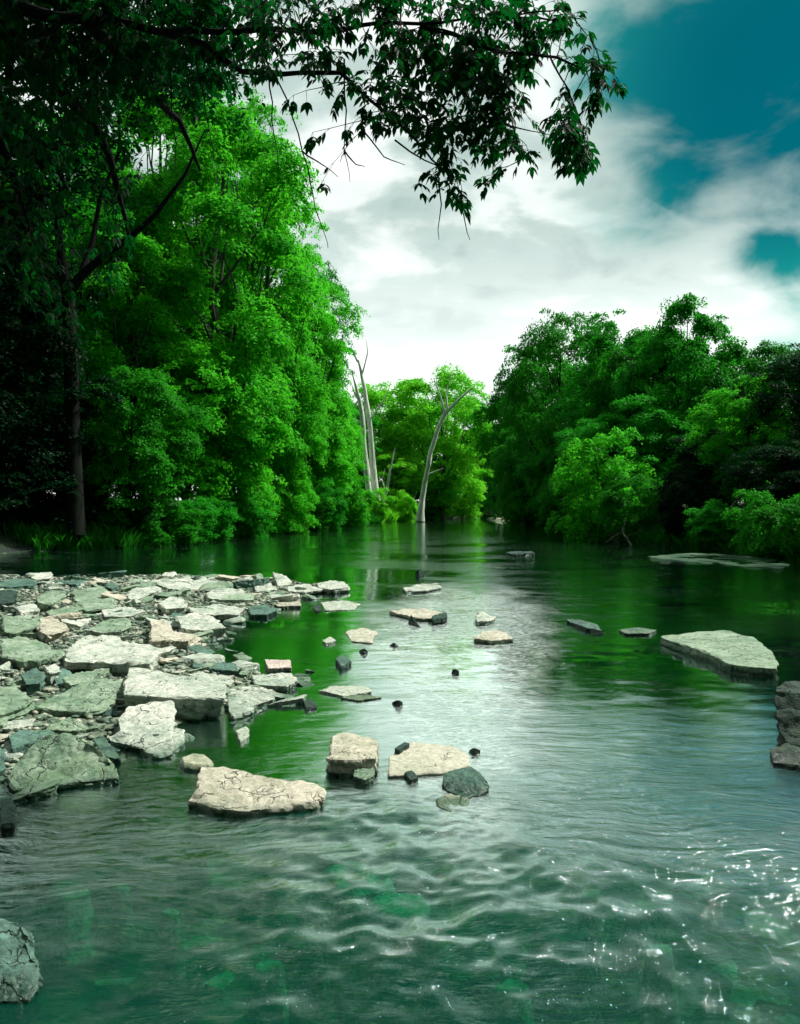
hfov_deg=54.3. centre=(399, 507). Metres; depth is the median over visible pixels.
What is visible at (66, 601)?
rubble stone
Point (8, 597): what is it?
flat rock
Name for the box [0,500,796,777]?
ground
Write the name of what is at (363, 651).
stone
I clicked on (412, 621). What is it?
flat rock
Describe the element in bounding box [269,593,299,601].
rubble stone
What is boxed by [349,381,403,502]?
riverbank tree
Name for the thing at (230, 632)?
rubble stone
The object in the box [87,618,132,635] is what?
flat rock
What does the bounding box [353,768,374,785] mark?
rock
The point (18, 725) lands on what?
rubble stone
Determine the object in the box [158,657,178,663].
rubble stone
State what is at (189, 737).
rubble stone
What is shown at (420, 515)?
dead tree
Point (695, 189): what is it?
sky
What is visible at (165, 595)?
rubble stone
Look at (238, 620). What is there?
rubble stone
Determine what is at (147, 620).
rubble stone
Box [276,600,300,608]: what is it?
flat rock
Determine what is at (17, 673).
rubble stone
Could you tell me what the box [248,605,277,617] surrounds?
flat rock
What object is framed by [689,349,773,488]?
riverbank tree
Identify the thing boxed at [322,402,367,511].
riverbank tree
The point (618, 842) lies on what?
river water
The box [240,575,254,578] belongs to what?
rubble stone
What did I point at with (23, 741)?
flat rock
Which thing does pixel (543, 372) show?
riverbank tree
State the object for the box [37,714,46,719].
rubble stone
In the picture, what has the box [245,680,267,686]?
rubble stone
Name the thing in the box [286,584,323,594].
flat rock
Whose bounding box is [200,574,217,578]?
rubble stone
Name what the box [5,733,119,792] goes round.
boulder
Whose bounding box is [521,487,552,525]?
riverside shrub
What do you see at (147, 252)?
riverbank tree
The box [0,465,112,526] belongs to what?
riverside shrub
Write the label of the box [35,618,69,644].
flat rock
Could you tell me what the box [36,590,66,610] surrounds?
flat rock
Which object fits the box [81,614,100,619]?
rubble stone
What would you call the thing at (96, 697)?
boulder
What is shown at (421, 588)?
flat rock
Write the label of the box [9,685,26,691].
rubble stone
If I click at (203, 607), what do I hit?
rubble stone
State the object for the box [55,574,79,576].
rubble stone
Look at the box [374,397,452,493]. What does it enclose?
riverbank tree
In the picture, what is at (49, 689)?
rubble stone
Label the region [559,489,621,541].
fallen branch
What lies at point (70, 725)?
flat rock
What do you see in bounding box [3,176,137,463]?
riverbank tree
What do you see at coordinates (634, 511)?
riverside shrub
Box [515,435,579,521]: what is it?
riverbank tree
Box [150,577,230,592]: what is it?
flat rock
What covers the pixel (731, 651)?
flat rock
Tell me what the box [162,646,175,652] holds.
rubble stone
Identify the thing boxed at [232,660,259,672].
rubble stone
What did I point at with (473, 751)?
stone
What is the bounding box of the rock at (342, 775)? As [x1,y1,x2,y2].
[339,772,349,777]
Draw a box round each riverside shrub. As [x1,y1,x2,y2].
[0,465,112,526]
[0,469,45,533]
[54,475,160,532]
[124,497,206,546]
[175,496,242,542]
[224,485,279,537]
[262,476,320,533]
[297,477,348,529]
[330,475,376,526]
[357,487,394,518]
[390,490,417,520]
[476,494,500,518]
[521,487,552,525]
[533,484,581,530]
[544,426,655,540]
[590,473,687,542]
[654,470,730,541]
[684,498,750,550]
[720,488,799,557]
[771,494,799,549]
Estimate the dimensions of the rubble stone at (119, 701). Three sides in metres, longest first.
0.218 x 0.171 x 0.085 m
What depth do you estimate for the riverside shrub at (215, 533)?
34.53 m
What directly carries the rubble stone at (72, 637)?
on the ground at (8, 544)
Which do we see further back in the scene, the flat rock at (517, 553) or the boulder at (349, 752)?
the flat rock at (517, 553)
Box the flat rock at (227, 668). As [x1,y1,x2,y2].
[192,662,238,675]
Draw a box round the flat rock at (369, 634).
[345,628,377,643]
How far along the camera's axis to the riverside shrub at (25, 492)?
26.82 m
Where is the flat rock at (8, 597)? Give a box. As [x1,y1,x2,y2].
[0,590,16,609]
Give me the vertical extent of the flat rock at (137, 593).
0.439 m
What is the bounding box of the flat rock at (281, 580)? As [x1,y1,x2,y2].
[272,572,291,587]
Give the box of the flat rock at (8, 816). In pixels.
[0,798,16,833]
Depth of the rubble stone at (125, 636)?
8.48 m
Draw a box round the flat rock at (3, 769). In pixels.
[0,748,6,783]
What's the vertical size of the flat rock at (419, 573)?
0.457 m
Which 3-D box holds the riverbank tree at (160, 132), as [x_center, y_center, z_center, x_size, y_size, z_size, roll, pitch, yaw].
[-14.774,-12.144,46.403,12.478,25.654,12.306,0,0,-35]
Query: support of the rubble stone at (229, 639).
on the pebbles
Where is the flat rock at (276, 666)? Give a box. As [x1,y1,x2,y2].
[265,659,291,673]
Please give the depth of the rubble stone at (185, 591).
12.75 m
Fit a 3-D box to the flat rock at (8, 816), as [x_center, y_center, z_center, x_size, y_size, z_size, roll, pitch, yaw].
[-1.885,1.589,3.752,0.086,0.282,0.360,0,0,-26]
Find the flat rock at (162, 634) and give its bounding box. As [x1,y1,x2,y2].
[147,620,195,649]
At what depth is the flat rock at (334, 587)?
13.90 m
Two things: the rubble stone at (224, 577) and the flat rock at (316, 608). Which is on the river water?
the flat rock at (316, 608)
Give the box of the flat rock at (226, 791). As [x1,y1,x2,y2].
[188,767,325,816]
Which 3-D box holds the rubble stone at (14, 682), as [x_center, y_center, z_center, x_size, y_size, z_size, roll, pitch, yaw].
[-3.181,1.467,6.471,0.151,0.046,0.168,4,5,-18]
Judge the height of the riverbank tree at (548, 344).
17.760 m
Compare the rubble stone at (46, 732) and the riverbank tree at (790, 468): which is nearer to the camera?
the rubble stone at (46, 732)
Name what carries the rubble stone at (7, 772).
on the ground at (8, 544)
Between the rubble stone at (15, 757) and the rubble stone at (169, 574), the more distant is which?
the rubble stone at (169, 574)
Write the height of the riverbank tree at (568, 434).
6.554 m
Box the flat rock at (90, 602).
[70,585,115,613]
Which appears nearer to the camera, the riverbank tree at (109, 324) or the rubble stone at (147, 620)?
the rubble stone at (147, 620)
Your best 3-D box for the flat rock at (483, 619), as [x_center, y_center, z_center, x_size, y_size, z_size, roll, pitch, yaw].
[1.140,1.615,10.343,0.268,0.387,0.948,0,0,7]
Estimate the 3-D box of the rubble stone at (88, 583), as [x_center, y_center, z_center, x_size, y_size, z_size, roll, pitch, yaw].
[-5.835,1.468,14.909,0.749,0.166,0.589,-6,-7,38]
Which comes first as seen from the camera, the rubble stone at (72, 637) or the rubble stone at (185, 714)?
the rubble stone at (185, 714)
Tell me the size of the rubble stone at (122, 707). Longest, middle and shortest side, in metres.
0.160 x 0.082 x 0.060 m
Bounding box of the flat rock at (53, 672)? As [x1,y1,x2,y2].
[44,664,60,685]
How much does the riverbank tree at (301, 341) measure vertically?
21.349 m
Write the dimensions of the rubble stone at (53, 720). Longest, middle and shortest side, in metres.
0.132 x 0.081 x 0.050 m
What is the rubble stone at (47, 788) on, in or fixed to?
on the river water
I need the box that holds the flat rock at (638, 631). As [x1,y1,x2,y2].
[619,627,656,635]
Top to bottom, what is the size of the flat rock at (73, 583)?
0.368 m
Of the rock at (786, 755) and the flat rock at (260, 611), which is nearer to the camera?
the rock at (786, 755)
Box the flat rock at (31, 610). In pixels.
[13,604,39,617]
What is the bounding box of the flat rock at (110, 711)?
[104,704,118,716]
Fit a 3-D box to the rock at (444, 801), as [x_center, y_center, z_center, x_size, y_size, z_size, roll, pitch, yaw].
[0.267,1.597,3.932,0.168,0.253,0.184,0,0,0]
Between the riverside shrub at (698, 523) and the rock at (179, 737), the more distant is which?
the riverside shrub at (698, 523)
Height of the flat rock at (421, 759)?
0.180 m
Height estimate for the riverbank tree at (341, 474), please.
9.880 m
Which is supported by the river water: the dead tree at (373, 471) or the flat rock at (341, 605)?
the flat rock at (341, 605)
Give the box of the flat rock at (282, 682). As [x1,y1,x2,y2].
[251,673,297,692]
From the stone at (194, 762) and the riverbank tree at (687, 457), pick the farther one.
the riverbank tree at (687, 457)
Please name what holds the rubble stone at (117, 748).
on the river water
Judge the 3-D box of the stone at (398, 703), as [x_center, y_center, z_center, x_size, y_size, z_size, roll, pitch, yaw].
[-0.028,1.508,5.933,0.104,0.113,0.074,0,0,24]
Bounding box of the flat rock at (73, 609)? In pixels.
[45,606,82,615]
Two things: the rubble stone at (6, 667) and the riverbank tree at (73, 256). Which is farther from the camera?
the riverbank tree at (73, 256)
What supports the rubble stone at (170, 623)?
on the ground at (8, 544)
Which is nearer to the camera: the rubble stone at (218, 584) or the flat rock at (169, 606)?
the flat rock at (169, 606)
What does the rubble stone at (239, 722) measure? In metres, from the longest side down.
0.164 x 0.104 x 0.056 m
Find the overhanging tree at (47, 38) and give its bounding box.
[0,0,627,339]
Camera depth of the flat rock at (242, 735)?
5.10 m
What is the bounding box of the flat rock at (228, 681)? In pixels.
[188,671,234,686]
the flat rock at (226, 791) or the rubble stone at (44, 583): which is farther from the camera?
the rubble stone at (44, 583)
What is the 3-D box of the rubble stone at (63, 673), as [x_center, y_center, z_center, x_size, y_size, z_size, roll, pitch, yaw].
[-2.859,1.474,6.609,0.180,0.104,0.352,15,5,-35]
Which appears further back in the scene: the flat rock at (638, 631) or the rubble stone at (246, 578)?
the rubble stone at (246, 578)
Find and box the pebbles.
[0,573,315,767]
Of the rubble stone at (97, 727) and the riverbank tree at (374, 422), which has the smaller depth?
the rubble stone at (97, 727)
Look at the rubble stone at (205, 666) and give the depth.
6.97 m
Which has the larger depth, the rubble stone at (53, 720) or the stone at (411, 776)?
the rubble stone at (53, 720)
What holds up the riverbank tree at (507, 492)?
on the ground at (8, 544)
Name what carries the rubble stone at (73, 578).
on the ground at (8, 544)
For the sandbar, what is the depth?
22.71 m
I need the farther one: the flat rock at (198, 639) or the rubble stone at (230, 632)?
the rubble stone at (230, 632)
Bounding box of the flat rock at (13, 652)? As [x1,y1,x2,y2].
[0,637,55,670]
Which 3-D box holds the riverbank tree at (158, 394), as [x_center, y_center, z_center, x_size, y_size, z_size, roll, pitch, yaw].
[-10.328,-2.134,30.814,5.232,6.961,5.369,0,0,15]
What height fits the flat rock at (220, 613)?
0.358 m
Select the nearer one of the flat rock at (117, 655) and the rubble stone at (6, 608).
the flat rock at (117, 655)
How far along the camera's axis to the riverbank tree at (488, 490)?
108.91 m
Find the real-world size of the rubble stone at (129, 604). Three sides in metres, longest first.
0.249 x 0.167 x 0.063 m
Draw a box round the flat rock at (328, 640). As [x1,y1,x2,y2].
[322,637,335,644]
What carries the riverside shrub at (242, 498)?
on the ground at (8, 544)
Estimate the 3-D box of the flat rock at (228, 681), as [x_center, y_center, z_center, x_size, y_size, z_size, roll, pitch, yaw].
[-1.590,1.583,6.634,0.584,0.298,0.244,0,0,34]
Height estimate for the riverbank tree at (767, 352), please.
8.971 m
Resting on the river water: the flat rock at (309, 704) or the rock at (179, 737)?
the flat rock at (309, 704)
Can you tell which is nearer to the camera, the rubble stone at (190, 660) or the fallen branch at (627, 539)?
the rubble stone at (190, 660)
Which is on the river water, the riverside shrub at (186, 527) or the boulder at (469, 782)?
the boulder at (469, 782)
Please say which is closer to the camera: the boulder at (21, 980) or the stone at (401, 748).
the boulder at (21, 980)
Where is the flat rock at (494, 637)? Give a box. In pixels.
[473,630,512,644]
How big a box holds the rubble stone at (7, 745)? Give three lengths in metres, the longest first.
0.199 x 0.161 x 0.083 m
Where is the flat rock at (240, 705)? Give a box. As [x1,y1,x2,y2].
[226,686,275,720]
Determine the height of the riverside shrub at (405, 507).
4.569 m
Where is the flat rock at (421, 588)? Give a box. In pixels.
[402,583,441,593]
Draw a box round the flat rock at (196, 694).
[123,668,226,718]
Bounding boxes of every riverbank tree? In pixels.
[0,86,88,463]
[0,97,165,466]
[0,132,101,432]
[0,285,124,508]
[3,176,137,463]
[13,416,110,507]
[45,90,266,507]
[51,165,213,481]
[80,365,216,529]
[97,96,337,518]
[124,320,266,508]
[147,135,332,391]
[163,374,287,524]
[191,86,317,477]
[195,185,337,517]
[251,348,339,522]
[281,271,370,492]
[285,243,357,454]
[285,312,359,459]
[291,398,365,518]
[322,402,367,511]
[329,409,382,498]
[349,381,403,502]
[359,377,453,507]
[368,451,428,507]
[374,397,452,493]
[387,361,499,519]
[396,469,465,519]
[404,392,489,490]
[431,444,494,519]
[461,379,541,522]
[463,421,514,514]
[486,411,552,525]
[491,348,577,503]
[493,307,611,515]
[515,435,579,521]
[542,308,685,474]
[547,417,636,516]
[574,325,714,492]
[578,393,707,513]
[591,328,741,445]
[609,292,750,507]
[659,428,764,510]
[679,371,799,507]
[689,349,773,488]
[717,439,799,519]
[719,340,799,488]
[732,343,799,493]
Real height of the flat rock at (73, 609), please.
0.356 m
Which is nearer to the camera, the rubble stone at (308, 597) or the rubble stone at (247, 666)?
the rubble stone at (247, 666)
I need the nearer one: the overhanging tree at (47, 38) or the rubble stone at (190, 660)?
the overhanging tree at (47, 38)
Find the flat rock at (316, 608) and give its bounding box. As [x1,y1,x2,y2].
[312,605,321,612]
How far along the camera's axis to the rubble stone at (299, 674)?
6.93 m
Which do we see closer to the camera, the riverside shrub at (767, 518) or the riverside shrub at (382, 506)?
the riverside shrub at (767, 518)
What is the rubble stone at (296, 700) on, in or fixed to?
on the river water
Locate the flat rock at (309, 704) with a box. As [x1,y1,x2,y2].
[303,698,316,711]
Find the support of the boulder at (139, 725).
on the ground at (8, 544)
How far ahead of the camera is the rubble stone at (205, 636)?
8.67 m
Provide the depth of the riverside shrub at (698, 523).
26.64 m
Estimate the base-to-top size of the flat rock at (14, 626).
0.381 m
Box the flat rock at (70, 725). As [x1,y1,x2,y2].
[47,717,90,734]
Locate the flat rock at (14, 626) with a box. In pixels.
[0,615,41,637]
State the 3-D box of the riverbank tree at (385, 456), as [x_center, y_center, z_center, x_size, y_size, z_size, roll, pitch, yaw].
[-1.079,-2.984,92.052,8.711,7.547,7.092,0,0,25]
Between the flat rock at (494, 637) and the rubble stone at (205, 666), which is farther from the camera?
the flat rock at (494, 637)
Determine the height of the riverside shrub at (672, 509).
3.152 m
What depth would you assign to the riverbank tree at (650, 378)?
57.16 m
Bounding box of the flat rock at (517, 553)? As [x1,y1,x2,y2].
[506,551,534,555]
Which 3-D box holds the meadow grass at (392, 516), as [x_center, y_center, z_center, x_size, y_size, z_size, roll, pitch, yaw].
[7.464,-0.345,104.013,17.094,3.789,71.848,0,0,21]
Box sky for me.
[0,0,799,502]
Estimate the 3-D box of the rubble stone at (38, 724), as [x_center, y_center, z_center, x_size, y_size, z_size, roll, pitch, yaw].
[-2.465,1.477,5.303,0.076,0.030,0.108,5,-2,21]
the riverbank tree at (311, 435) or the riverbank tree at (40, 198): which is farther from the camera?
the riverbank tree at (311, 435)
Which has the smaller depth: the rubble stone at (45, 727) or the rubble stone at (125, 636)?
the rubble stone at (45, 727)
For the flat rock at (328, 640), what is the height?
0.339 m
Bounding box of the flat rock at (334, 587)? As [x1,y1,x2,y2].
[316,580,349,593]
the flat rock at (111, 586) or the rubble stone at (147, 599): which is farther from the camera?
the flat rock at (111, 586)
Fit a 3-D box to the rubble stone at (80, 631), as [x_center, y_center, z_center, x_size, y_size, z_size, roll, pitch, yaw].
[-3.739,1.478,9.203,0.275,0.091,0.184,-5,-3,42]
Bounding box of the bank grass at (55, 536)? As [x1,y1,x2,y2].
[0,499,384,550]
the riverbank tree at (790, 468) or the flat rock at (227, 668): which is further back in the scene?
the riverbank tree at (790, 468)
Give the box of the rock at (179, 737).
[173,728,184,751]
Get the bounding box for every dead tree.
[351,372,371,499]
[353,342,391,506]
[382,448,394,502]
[415,373,471,520]
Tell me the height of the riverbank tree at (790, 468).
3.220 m
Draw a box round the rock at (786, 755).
[770,743,799,770]
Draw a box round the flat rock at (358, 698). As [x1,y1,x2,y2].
[341,695,380,701]
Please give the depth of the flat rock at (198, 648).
7.90 m
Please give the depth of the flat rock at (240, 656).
7.63 m
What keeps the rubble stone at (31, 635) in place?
on the ground at (8, 544)
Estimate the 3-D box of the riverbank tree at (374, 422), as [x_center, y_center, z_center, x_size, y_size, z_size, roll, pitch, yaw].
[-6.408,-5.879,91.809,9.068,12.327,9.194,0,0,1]
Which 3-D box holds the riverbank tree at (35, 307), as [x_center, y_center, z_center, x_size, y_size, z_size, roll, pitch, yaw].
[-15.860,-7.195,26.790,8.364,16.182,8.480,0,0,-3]
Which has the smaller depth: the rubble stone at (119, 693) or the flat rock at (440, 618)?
the rubble stone at (119, 693)
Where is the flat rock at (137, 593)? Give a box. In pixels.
[126,586,160,602]
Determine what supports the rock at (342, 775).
in the river water
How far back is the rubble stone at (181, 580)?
14.48 m
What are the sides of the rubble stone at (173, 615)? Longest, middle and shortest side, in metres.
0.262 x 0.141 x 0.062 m
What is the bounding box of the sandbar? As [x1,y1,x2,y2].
[648,553,788,567]
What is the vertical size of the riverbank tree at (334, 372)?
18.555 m
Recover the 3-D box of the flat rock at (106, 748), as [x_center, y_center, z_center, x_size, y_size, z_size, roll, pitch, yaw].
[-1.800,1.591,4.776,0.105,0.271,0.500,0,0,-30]
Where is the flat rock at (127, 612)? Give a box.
[101,606,143,619]
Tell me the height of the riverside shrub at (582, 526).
6.623 m
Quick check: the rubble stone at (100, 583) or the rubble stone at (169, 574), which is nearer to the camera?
the rubble stone at (100, 583)
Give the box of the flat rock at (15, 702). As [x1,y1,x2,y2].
[0,687,35,720]
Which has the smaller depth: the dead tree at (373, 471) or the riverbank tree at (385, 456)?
the dead tree at (373, 471)
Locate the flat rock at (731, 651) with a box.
[660,630,778,676]
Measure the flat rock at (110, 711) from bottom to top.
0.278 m
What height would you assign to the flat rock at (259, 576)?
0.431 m
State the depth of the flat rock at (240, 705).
5.88 m
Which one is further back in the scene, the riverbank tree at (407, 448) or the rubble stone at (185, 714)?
the riverbank tree at (407, 448)
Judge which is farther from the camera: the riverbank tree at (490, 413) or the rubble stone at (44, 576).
the riverbank tree at (490, 413)
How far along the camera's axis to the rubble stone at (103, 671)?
6.89 m
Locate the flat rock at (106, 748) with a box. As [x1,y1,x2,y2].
[93,736,120,762]
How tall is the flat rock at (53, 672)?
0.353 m
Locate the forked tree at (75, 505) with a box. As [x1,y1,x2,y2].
[0,7,265,534]
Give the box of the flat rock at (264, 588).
[254,583,276,593]
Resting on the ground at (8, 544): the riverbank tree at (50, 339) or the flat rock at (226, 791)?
the riverbank tree at (50, 339)
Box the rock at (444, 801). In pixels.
[436,793,468,811]
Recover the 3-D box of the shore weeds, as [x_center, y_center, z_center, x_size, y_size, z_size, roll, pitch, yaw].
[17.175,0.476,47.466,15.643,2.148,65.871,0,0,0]
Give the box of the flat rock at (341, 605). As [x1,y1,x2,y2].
[320,600,360,610]
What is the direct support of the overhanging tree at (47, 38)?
on the ground at (8, 544)
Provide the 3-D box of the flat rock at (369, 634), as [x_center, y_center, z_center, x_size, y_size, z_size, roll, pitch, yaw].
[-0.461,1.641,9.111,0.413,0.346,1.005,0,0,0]
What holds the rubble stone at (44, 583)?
on the ground at (8, 544)
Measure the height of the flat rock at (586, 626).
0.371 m
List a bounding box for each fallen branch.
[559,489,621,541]
[606,515,649,545]
[705,470,764,525]
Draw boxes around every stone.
[0,661,12,671]
[0,717,7,728]
[0,734,9,743]
[2,605,13,612]
[2,719,33,732]
[2,767,13,776]
[4,741,9,749]
[5,749,23,762]
[6,680,21,686]
[7,671,19,676]
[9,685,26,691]
[9,776,62,803]
[20,632,37,637]
[25,573,36,578]
[25,649,64,659]
[31,572,53,580]
[33,722,44,726]
[35,729,56,738]
[37,581,53,585]
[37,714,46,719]
[40,695,53,698]
[41,687,59,692]
[41,722,58,729]
[42,612,82,621]
[47,718,59,723]
[48,586,63,589]
[50,668,71,686]
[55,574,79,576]
[61,599,71,602]
[61,618,90,630]
[64,576,90,579]
[65,635,78,639]
[75,629,85,634]
[76,732,91,739]
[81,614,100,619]
[84,580,115,585]
[86,629,134,640]
[87,570,126,577]
[89,723,105,731]
[93,667,111,677]
[96,582,106,585]
[101,591,127,601]
[108,740,122,750]
[112,710,123,716]
[114,680,123,697]
[114,704,126,710]
[115,698,124,704]
[122,582,156,592]
[125,602,138,606]
[127,578,144,582]
[136,615,153,620]
[140,596,152,602]
[145,617,156,624]
[154,592,181,598]
[158,616,172,619]
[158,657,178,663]
[160,619,174,627]
[161,572,177,576]
[162,579,195,583]
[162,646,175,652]
[170,613,182,619]
[171,670,185,674]
[175,708,207,721]
[176,588,192,595]
[176,653,224,666]
[179,754,213,771]
[184,733,194,740]
[188,663,213,672]
[193,606,213,609]
[193,630,212,642]
[199,581,232,591]
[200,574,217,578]
[218,575,240,580]
[220,593,253,603]
[220,638,234,640]
[223,617,245,623]
[226,631,235,634]
[230,717,250,724]
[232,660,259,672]
[233,577,269,589]
[236,576,252,580]
[239,671,250,677]
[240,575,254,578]
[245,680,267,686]
[266,591,286,595]
[268,694,306,706]
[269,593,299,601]
[275,692,292,699]
[293,673,308,676]
[293,676,310,680]
[297,680,313,686]
[302,594,316,599]
[359,649,367,653]
[392,700,402,706]
[395,742,409,753]
[405,770,417,784]
[452,669,459,675]
[469,748,479,754]
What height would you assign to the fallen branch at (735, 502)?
2.187 m
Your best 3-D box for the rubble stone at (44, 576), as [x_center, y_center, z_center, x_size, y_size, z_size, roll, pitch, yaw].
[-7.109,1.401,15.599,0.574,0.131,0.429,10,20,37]
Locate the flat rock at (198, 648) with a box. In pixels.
[186,644,214,654]
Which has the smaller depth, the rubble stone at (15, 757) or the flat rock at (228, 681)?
the rubble stone at (15, 757)
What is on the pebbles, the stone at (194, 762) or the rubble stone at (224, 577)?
the rubble stone at (224, 577)
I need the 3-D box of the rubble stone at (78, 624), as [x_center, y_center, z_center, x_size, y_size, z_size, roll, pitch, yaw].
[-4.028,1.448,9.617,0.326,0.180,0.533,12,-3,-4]
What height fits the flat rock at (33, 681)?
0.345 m
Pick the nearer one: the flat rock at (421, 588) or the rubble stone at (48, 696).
the rubble stone at (48, 696)
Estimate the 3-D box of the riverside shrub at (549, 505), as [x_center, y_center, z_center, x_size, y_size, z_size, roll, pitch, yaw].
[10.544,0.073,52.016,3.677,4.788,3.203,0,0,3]
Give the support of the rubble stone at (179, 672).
on the ground at (8, 544)
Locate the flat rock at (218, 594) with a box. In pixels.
[206,588,244,601]
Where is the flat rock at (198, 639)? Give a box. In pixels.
[189,633,201,646]
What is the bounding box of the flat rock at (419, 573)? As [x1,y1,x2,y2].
[415,570,423,575]
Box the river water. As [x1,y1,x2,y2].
[0,518,799,1023]
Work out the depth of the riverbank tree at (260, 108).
44.66 m
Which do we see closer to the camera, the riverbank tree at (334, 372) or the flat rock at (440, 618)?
the flat rock at (440, 618)
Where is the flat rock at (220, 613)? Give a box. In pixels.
[187,604,243,620]
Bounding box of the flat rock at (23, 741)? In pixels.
[8,729,38,753]
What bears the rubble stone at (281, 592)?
on the river water
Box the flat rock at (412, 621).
[408,615,420,627]
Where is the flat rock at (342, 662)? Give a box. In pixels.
[335,655,351,669]
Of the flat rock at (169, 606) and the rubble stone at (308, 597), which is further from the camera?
the rubble stone at (308, 597)
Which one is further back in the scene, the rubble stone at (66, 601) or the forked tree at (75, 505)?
the forked tree at (75, 505)
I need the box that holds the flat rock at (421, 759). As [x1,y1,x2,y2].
[387,742,469,777]
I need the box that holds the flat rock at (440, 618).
[431,612,446,625]
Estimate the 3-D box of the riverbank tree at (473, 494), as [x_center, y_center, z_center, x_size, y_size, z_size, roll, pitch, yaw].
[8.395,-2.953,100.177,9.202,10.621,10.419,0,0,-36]
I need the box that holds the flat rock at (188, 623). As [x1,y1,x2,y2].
[174,613,226,639]
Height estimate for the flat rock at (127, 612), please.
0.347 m
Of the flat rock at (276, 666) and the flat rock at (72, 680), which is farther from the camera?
the flat rock at (276, 666)
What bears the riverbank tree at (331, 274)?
on the ground at (8, 544)
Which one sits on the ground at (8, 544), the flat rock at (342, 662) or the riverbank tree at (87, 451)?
the riverbank tree at (87, 451)
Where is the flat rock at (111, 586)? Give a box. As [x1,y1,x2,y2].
[105,581,117,591]
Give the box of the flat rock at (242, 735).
[235,726,249,743]
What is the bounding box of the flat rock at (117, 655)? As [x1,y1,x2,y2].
[63,635,170,674]
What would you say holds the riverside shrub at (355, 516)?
on the ground at (8, 544)
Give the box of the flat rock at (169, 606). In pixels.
[157,596,186,615]
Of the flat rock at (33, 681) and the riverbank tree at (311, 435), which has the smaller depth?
the flat rock at (33, 681)
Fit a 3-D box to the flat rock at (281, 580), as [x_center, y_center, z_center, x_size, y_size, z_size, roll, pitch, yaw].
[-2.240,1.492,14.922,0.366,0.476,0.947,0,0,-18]
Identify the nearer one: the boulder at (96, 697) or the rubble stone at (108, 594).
the boulder at (96, 697)
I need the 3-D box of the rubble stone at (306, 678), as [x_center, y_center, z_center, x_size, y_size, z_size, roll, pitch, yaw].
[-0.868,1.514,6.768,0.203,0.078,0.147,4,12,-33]
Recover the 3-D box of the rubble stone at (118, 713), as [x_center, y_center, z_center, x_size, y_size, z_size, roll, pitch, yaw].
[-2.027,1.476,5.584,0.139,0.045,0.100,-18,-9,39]
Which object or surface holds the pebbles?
on the ground at (8, 544)
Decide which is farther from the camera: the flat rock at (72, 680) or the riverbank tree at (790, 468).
the riverbank tree at (790, 468)
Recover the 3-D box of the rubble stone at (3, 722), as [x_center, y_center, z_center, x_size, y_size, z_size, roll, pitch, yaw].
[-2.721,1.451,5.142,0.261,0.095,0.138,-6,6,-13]
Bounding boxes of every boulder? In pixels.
[0,918,43,1004]
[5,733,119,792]
[34,678,118,717]
[108,700,176,759]
[325,732,378,776]
[442,767,489,798]
[773,681,799,746]
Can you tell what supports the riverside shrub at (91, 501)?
on the ground at (8, 544)
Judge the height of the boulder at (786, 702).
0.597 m
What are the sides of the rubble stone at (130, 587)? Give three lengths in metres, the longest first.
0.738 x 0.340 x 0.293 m
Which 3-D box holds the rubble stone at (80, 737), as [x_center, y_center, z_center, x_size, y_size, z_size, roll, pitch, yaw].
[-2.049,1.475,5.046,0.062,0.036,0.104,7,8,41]
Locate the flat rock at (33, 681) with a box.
[20,667,45,694]
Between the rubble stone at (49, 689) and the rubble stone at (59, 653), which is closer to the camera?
the rubble stone at (49, 689)
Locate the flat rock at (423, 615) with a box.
[389,608,442,621]
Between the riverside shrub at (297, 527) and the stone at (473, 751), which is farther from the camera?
the riverside shrub at (297, 527)
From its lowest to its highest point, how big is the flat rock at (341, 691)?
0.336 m
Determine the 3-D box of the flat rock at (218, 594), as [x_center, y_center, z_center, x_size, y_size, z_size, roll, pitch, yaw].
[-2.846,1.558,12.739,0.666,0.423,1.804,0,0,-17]
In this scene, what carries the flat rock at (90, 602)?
on the ground at (8, 544)
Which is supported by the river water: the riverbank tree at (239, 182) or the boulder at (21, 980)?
the boulder at (21, 980)
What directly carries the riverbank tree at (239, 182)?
on the ground at (8, 544)
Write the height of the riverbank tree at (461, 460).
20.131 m
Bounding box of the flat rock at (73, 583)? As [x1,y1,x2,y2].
[55,580,90,587]
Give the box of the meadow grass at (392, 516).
[353,494,483,521]
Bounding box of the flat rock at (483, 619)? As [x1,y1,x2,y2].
[475,611,495,625]
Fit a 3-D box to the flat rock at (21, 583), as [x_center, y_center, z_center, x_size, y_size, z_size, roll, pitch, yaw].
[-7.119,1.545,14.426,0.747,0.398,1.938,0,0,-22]
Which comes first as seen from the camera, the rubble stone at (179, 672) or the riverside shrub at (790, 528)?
the rubble stone at (179, 672)
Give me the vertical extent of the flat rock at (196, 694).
0.406 m
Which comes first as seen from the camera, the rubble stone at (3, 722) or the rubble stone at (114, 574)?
the rubble stone at (3, 722)
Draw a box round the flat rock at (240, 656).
[233,652,251,661]
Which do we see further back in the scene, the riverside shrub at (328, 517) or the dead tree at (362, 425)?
the dead tree at (362, 425)
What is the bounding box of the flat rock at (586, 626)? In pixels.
[566,619,603,633]
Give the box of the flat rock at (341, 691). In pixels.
[319,686,371,696]
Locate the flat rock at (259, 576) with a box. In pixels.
[254,573,263,579]
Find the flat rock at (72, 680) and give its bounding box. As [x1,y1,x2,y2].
[61,671,99,688]
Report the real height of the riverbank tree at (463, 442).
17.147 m
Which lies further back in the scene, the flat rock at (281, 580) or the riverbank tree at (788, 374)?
the riverbank tree at (788, 374)
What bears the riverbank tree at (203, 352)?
on the ground at (8, 544)
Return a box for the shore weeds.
[549,504,799,560]
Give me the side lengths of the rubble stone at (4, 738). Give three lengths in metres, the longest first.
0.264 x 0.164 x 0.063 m
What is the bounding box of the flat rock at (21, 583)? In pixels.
[0,578,37,589]

